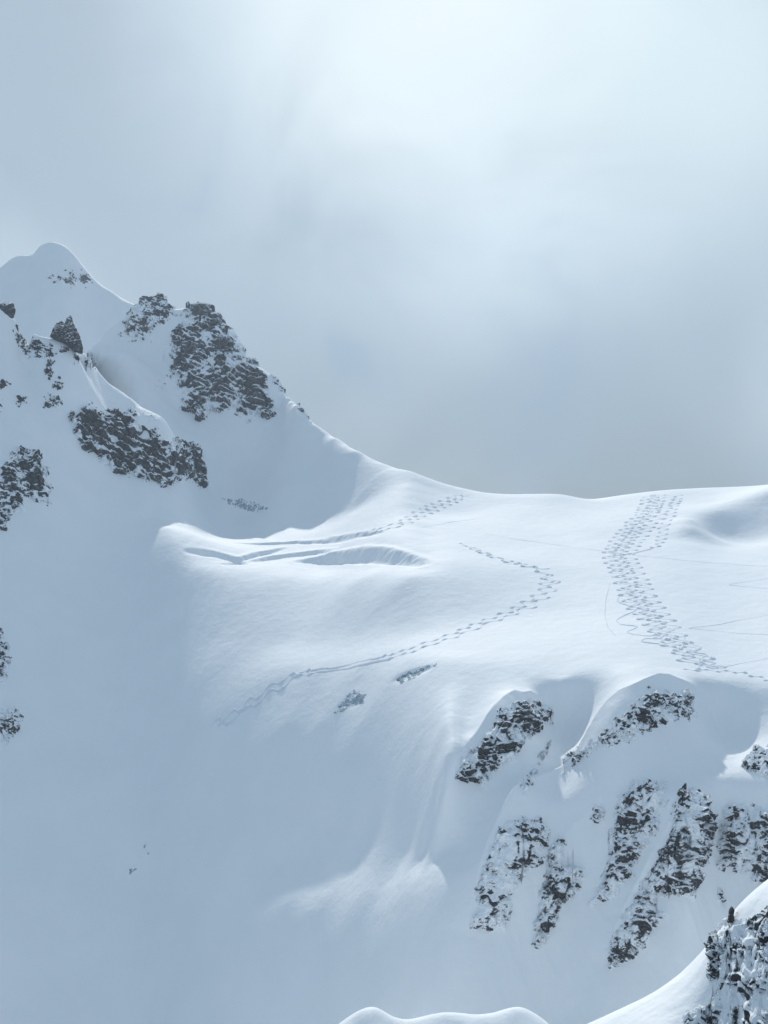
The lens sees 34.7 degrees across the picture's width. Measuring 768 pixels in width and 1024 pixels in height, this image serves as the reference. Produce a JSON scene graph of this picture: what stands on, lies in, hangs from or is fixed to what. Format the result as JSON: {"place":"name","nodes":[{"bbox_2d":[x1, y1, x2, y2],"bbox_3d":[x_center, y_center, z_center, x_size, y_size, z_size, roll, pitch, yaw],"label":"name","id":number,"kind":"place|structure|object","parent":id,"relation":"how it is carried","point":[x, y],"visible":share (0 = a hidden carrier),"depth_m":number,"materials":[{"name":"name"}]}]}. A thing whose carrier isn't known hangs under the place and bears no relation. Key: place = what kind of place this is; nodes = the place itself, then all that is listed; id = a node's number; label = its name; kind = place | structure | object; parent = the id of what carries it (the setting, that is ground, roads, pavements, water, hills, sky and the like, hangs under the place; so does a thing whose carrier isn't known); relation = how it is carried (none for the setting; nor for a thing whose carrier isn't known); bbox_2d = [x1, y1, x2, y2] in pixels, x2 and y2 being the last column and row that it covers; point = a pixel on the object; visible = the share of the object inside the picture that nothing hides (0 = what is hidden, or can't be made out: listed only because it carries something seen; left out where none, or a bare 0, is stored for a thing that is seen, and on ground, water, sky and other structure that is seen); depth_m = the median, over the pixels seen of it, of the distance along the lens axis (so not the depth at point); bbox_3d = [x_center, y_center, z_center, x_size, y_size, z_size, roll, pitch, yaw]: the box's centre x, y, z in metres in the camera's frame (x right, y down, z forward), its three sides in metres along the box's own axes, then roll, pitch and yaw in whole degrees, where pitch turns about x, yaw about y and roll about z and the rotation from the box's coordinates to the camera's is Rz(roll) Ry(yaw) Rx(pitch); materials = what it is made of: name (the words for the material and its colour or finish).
{"place":"outdoors","nodes":[
{"label":"outdoors","id":0,"kind":"place"},
{"bbox_2d":[0,242,133,355],"bbox_3d":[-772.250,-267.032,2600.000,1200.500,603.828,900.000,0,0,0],"label":"snow peak","id":1,"kind":"structure","parent":0,"point":[42,302],"depth_m":2493.23,"materials":[{"name":"white snow"}]},
{"bbox_2d":[48,269,92,287],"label":"rock outcrop","id":2,"kind":"object","parent":1,"relation":"on","point":[73,280],"visible":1,"depth_m":2510.32,"materials":[{"name":"grey stone"}]},
{"bbox_2d":[0,308,767,1023],"bbox_3d":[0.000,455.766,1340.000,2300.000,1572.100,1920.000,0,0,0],"label":"snow mountain","id":3,"kind":"structure","parent":0,"point":[312,858],"depth_m":941.09,"materials":[{"name":"white snow"}]},
{"bbox_2d":[0,628,11,681],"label":"rock outcrop","id":4,"kind":"object","parent":3,"relation":"on","point":[5,660],"visible":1,"depth_m":1069.36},
{"bbox_2d":[0,379,11,389],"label":"rock outcrop","id":5,"kind":"object","parent":3,"relation":"on","point":[3,383],"visible":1,"depth_m":1352.71,"materials":[{"name":"grey stone"}]},
{"bbox_2d":[0,301,15,317],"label":"rock pinnacle","id":6,"kind":"object","parent":3,"relation":"on","point":[7,308],"visible":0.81,"depth_m":1407.22,"materials":[{"name":"grey stone"}]},
{"bbox_2d":[0,705,23,744],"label":"rock outcrop","id":7,"kind":"object","parent":3,"relation":"on","point":[11,720],"visible":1,"depth_m":1014.99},
{"bbox_2d":[14,395,26,407],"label":"rock outcrop","id":8,"kind":"object","parent":3,"relation":"on","point":[20,398],"visible":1,"depth_m":1352.58,"materials":[{"name":"grey stone"}]},
{"bbox_2d":[12,324,33,348],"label":"rock outcrop","id":9,"kind":"object","parent":3,"relation":"on","point":[20,337],"visible":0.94,"depth_m":1414.76,"materials":[{"name":"grey stone"}]},
{"bbox_2d":[0,445,53,530],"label":"rock outcrop","id":10,"kind":"object","parent":3,"relation":"on","point":[35,485],"visible":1,"depth_m":1252.63,"materials":[{"name":"grey stone"}]},
{"bbox_2d":[23,339,56,358],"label":"rock outcrop","id":11,"kind":"object","parent":3,"relation":"on","point":[37,347],"visible":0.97,"depth_m":1414.35,"materials":[{"name":"grey stone"}]},
{"bbox_2d":[44,359,54,379],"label":"rock outcrop","id":12,"kind":"object","parent":3,"relation":"on","point":[47,370],"visible":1,"depth_m":1403.52,"materials":[{"name":"grey stone"}]},
{"bbox_2d":[43,394,62,407],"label":"rock outcrop","id":13,"kind":"object","parent":3,"relation":"on","point":[53,399],"visible":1,"depth_m":1383.36,"materials":[{"name":"grey stone"}]},
{"bbox_2d":[52,376,63,389],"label":"rock outcrop","id":14,"kind":"object","parent":3,"relation":"on","point":[58,385],"visible":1,"depth_m":1396.30,"materials":[{"name":"grey stone"}]},
{"bbox_2d":[59,346,68,352],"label":"rock outcrop","id":15,"kind":"object","parent":3,"relation":"on","point":[63,349],"visible":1,"depth_m":1420.89,"materials":[{"name":"grey stone"}]},
{"bbox_2d":[50,315,82,353],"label":"rock pinnacle","id":16,"kind":"object","parent":3,"relation":"on","point":[67,333],"visible":1,"depth_m":1419.68,"materials":[{"name":"grey stone"}]},
{"bbox_2d":[84,353,97,370],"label":"rock outcrop","id":17,"kind":"object","parent":3,"relation":"on","point":[88,361],"visible":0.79,"depth_m":1475.91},
{"bbox_2d":[68,401,195,487],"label":"rock outcrop","id":18,"kind":"object","parent":3,"relation":"on","point":[163,463],"visible":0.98,"depth_m":1428.38,"materials":[{"name":"grey stone"}]},
{"bbox_2d":[127,404,159,424],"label":"snow","id":19,"kind":"structure","parent":3,"relation":"on","point":[140,414],"depth_m":1480.35,"materials":[{"name":"white snow"}]},
{"bbox_2d":[118,295,177,342],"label":"rock outcrop","id":20,"kind":"object","parent":3,"relation":"on","point":[152,308],"visible":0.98,"depth_m":1852.48,"materials":[{"name":"grey stone"}]},
{"bbox_2d":[153,380,165,391],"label":"rock outcrop","id":21,"kind":"object","parent":3,"relation":"on","point":[160,385],"visible":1,"depth_m":1730.22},
{"bbox_2d":[155,292,163,299],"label":"rock pinnacle","id":22,"kind":"object","parent":3,"relation":"on","point":[159,295],"visible":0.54,"depth_m":1889.64,"materials":[{"name":"grey stone"}]},
{"bbox_2d":[188,441,209,488],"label":"rock outcrop","id":23,"kind":"object","parent":3,"relation":"on","point":[199,464],"visible":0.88,"depth_m":1580.41,"materials":[{"name":"grey stone"}]},
{"bbox_2d":[190,302,212,316],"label":"rock pinnacle","id":24,"kind":"object","parent":3,"relation":"on","point":[199,308],"visible":0.72,"depth_m":1859.17,"materials":[{"name":"grey stone"}]},
{"bbox_2d":[164,301,276,423],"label":"rock outcrop","id":25,"kind":"object","parent":3,"relation":"on","point":[213,390],"visible":0.99,"depth_m":1764.60,"materials":[{"name":"grey stone"}]},
{"bbox_2d":[222,498,267,511],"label":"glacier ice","id":26,"kind":"structure","parent":3,"relation":"on","point":[244,505],"depth_m":1541.66,"materials":[{"name":"white snow"}]},
{"bbox_2d":[271,376,285,393],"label":"rock outcrop","id":27,"kind":"object","parent":3,"relation":"on","point":[282,389],"visible":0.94,"depth_m":1726.00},
{"bbox_2d":[296,403,311,422],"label":"rock outcrop","id":28,"kind":"object","parent":3,"relation":"on","point":[301,409],"visible":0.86,"depth_m":1633.63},
{"bbox_2d":[334,689,365,712],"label":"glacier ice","id":29,"kind":"structure","parent":3,"relation":"on","point":[357,698],"depth_m":919.15,"materials":[{"name":"white snow"}]},
{"bbox_2d":[210,543,554,727],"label":"ski track","id":30,"kind":"structure","parent":3,"relation":"on","point":[341,666],"depth_m":996.29,"materials":[{"name":"white snow"}]},
{"bbox_2d":[218,545,560,726],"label":"ski track","id":31,"kind":"structure","parent":3,"relation":"on","point":[244,709],"depth_m":989.04,"materials":[{"name":"white snow"}]},
{"bbox_2d":[355,494,462,534],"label":"ski track","id":32,"kind":"structure","parent":3,"relation":"on","point":[400,520],"depth_m":1310.26,"materials":[{"name":"white snow"}]},
{"bbox_2d":[361,496,465,536],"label":"ski track","id":33,"kind":"structure","parent":3,"relation":"on","point":[378,531],"depth_m":1295.88,"materials":[{"name":"white snow"}]},
{"bbox_2d":[396,663,436,683],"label":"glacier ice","id":34,"kind":"structure","parent":3,"relation":"on","point":[409,675],"depth_m":882.69,"materials":[{"name":"white snow"}]},
{"bbox_2d":[474,855,490,895],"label":"rock outcrop","id":35,"kind":"object","parent":3,"relation":"on","point":[479,888],"visible":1,"depth_m":679.76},
{"bbox_2d":[454,699,553,785],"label":"rock outcrop","id":36,"kind":"object","parent":3,"relation":"on","point":[477,765],"visible":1,"depth_m":752.44,"materials":[{"name":"grey stone"}]},
{"bbox_2d":[469,816,551,933],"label":"rock cliff","id":37,"kind":"structure","parent":3,"relation":"on","point":[516,857],"depth_m":678.55,"materials":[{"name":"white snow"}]},
{"bbox_2d":[504,738,519,754],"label":"rock outcrop","id":38,"kind":"object","parent":3,"relation":"on","point":[517,750],"visible":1,"depth_m":746.63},
{"bbox_2d":[497,815,545,849],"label":"rock outcrop","id":39,"kind":"object","parent":3,"relation":"on","point":[525,822],"visible":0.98,"depth_m":694.71,"materials":[{"name":"grey stone"}]},
{"bbox_2d":[522,719,541,735],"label":"rock outcrop","id":40,"kind":"object","parent":3,"relation":"on","point":[533,731],"visible":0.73,"depth_m":765.04,"materials":[{"name":"grey stone"}]},
{"bbox_2d":[520,740,551,795],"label":"rock outcrop","id":41,"kind":"object","parent":3,"relation":"on","point":[542,756],"visible":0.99,"depth_m":735.15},
{"bbox_2d":[531,839,581,944],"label":"rock outcrop","id":42,"kind":"object","parent":3,"relation":"on","point":[550,857],"visible":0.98,"depth_m":673.06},
{"bbox_2d":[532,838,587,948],"bbox_3d":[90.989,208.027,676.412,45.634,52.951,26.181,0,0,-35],"label":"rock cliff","id":43,"kind":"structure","parent":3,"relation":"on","point":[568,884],"depth_m":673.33,"materials":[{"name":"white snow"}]},
{"bbox_2d":[589,804,605,823],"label":"rock outcrop","id":44,"kind":"object","parent":3,"relation":"on","point":[598,815],"visible":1,"depth_m":694.01,"materials":[{"name":"grey stone"}]},
{"bbox_2d":[604,582,615,635],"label":"ski track","id":45,"kind":"structure","parent":3,"relation":"on","point":[605,610],"depth_m":958.79,"materials":[{"name":"white snow"}]},
{"bbox_2d":[489,534,751,565],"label":"ski track","id":46,"kind":"structure","parent":3,"relation":"on","point":[628,554],"depth_m":1123.56,"materials":[{"name":"white snow"}]},
{"bbox_2d":[588,777,668,907],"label":"rock cliff","id":47,"kind":"structure","parent":3,"relation":"on","point":[618,871],"depth_m":673.19,"materials":[{"name":"white snow"}]},
{"bbox_2d":[562,686,694,770],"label":"rock outcrop","id":48,"kind":"object","parent":3,"relation":"on","point":[624,726],"visible":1,"depth_m":733.25,"materials":[{"name":"grey stone"}]},
{"bbox_2d":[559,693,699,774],"bbox_3d":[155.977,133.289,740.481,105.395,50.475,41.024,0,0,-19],"label":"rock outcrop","id":49,"kind":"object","parent":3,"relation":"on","point":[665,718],"visible":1,"depth_m":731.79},
{"bbox_2d":[607,872,657,971],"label":"rock outcrop","id":50,"kind":"object","parent":3,"relation":"on","point":[628,915],"visible":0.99,"depth_m":640.50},
{"bbox_2d":[608,779,663,854],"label":"rock outcrop","id":51,"kind":"object","parent":3,"relation":"on","point":[649,785],"visible":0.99,"depth_m":683.24,"materials":[{"name":"grey stone"}]},
{"bbox_2d":[615,590,669,645],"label":"ski track","id":52,"kind":"structure","parent":3,"relation":"on","point":[641,640],"depth_m":899.29,"materials":[{"name":"white snow"}]},
{"bbox_2d":[616,495,682,555],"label":"ski track","id":53,"kind":"structure","parent":3,"relation":"on","point":[651,547],"depth_m":1232.81,"materials":[{"name":"white snow"}]},
{"bbox_2d":[601,494,702,669],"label":"ski track","id":54,"kind":"structure","parent":3,"relation":"on","point":[666,634],"depth_m":1008.57,"materials":[{"name":"white snow"}]},
{"bbox_2d":[607,494,705,669],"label":"ski track","id":55,"kind":"structure","parent":3,"relation":"on","point":[657,634],"depth_m":1023.93,"materials":[{"name":"white snow"}]},
{"bbox_2d":[605,787,714,964],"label":"rock cliff","id":56,"kind":"structure","parent":3,"relation":"on","point":[687,876],"depth_m":646.05,"materials":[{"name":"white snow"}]},
{"bbox_2d":[652,693,668,705],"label":"rock outcrop","id":57,"kind":"object","parent":3,"relation":"on","point":[665,701],"visible":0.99,"depth_m":744.23,"materials":[{"name":"grey stone"}]},
{"bbox_2d":[651,827,672,872],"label":"rock outcrop","id":58,"kind":"object","parent":3,"relation":"on","point":[655,864],"visible":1,"depth_m":658.98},
{"bbox_2d":[611,494,718,669],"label":"ski track","id":59,"kind":"structure","parent":3,"relation":"on","point":[666,638],"depth_m":1001.14,"materials":[{"name":"white snow"}]},
{"bbox_2d":[619,495,726,669],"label":"ski track","id":60,"kind":"structure","parent":3,"relation":"on","point":[684,635],"depth_m":1004.67,"materials":[{"name":"white snow"}]},
{"bbox_2d":[670,782,692,821],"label":"rock outcrop","id":61,"kind":"object","parent":3,"relation":"on","point":[678,811],"visible":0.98,"depth_m":672.01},
{"bbox_2d":[671,881,695,895],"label":"rock outcrop","id":62,"kind":"object","parent":3,"relation":"on","point":[676,889],"visible":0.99,"depth_m":641.00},
{"bbox_2d":[668,795,718,868],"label":"rock outcrop","id":63,"kind":"object","parent":3,"relation":"on","point":[708,816],"visible":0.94,"depth_m":659.73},
{"bbox_2d":[682,635,715,668],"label":"ski track","id":64,"kind":"structure","parent":3,"relation":"on","point":[699,659],"depth_m":835.59,"materials":[{"name":"white snow"}]},
{"bbox_2d":[716,887,726,902],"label":"rock outcrop","id":65,"kind":"object","parent":3,"relation":"on","point":[720,898],"visible":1,"depth_m":652.17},
{"bbox_2d":[683,668,767,680],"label":"ski track","id":66,"kind":"structure","parent":3,"relation":"on","point":[746,672],"depth_m":801.71,"materials":[{"name":"white snow"}]},
{"bbox_2d":[689,615,767,634],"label":"ski track","id":67,"kind":"structure","parent":3,"relation":"on","point":[725,623],"depth_m":903.05,"materials":[{"name":"white snow"}]},
{"bbox_2d":[715,805,745,867],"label":"rock outcrop","id":68,"kind":"object","parent":3,"relation":"on","point":[726,830],"visible":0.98,"depth_m":668.99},
{"bbox_2d":[715,802,767,883],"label":"rock cliff","id":69,"kind":"structure","parent":3,"relation":"on","point":[748,859],"depth_m":665.16,"materials":[{"name":"white snow"}]},
{"bbox_2d":[729,579,767,588],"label":"ski track","id":70,"kind":"structure","parent":3,"relation":"on","point":[745,586],"depth_m":1017.77,"materials":[{"name":"white snow"}]},
{"bbox_2d":[740,744,767,776],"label":"rock outcrop","id":71,"kind":"object","parent":3,"relation":"on","point":[756,757],"visible":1,"depth_m":707.41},
{"bbox_2d":[752,826,767,881],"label":"rock outcrop","id":72,"kind":"object","parent":3,"relation":"on","point":[755,878],"visible":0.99,"depth_m":659.64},
{"bbox_2d":[0,0,767,498],"label":"sky","id":73,"kind":"structure","parent":0,"point":[487,246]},
{"bbox_2d":[339,879,767,1023],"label":"snow ridge","id":74,"kind":"structure","parent":0,"point":[688,987],"depth_m":339.30,"materials":[{"name":"white snow"}]},
{"bbox_2d":[682,1005,706,1023],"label":"rock outcrop","id":75,"kind":"object","parent":74,"relation":"on","point":[688,1015],"visible":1,"depth_m":324.38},
{"bbox_2d":[703,928,725,980],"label":"rock outcrop","id":76,"kind":"object","parent":74,"relation":"on","point":[714,951],"visible":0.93,"depth_m":331.97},
{"bbox_2d":[686,904,767,1023],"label":"rock cliff","id":77,"kind":"structure","parent":74,"relation":"on","point":[751,965],"depth_m":320.24,"materials":[{"name":"white snow"}]},
{"bbox_2d":[727,906,734,922],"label":"rock pinnacle","id":78,"kind":"object","parent":74,"relation":"on","point":[730,918],"visible":1,"depth_m":332.97,"materials":[{"name":"grey stone"}]},
{"bbox_2d":[731,1007,737,1023],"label":"conifer tree","id":79,"kind":"object","parent":74,"relation":"on","point":[734,1016],"visible":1,"depth_m":315.09,"materials":[{"name":"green plant"}]},
{"bbox_2d":[724,925,745,957],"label":"rock outcrop","id":80,"kind":"object","parent":74,"relation":"on","point":[734,947],"visible":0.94,"depth_m":324.80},
{"bbox_2d":[740,971,767,997],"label":"rock outcrop","id":81,"kind":"object","parent":74,"relation":"on","point":[753,984],"visible":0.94,"depth_m":309.24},
{"bbox_2d":[748,917,767,961],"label":"rock outcrop","id":82,"kind":"object","parent":74,"relation":"on","point":[762,937],"visible":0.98,"depth_m":314.62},
{"bbox_2d":[757,1010,767,1023],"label":"rock outcrop","id":83,"kind":"object","parent":74,"relation":"on","point":[763,1019],"visible":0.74,"depth_m":302.20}
]}

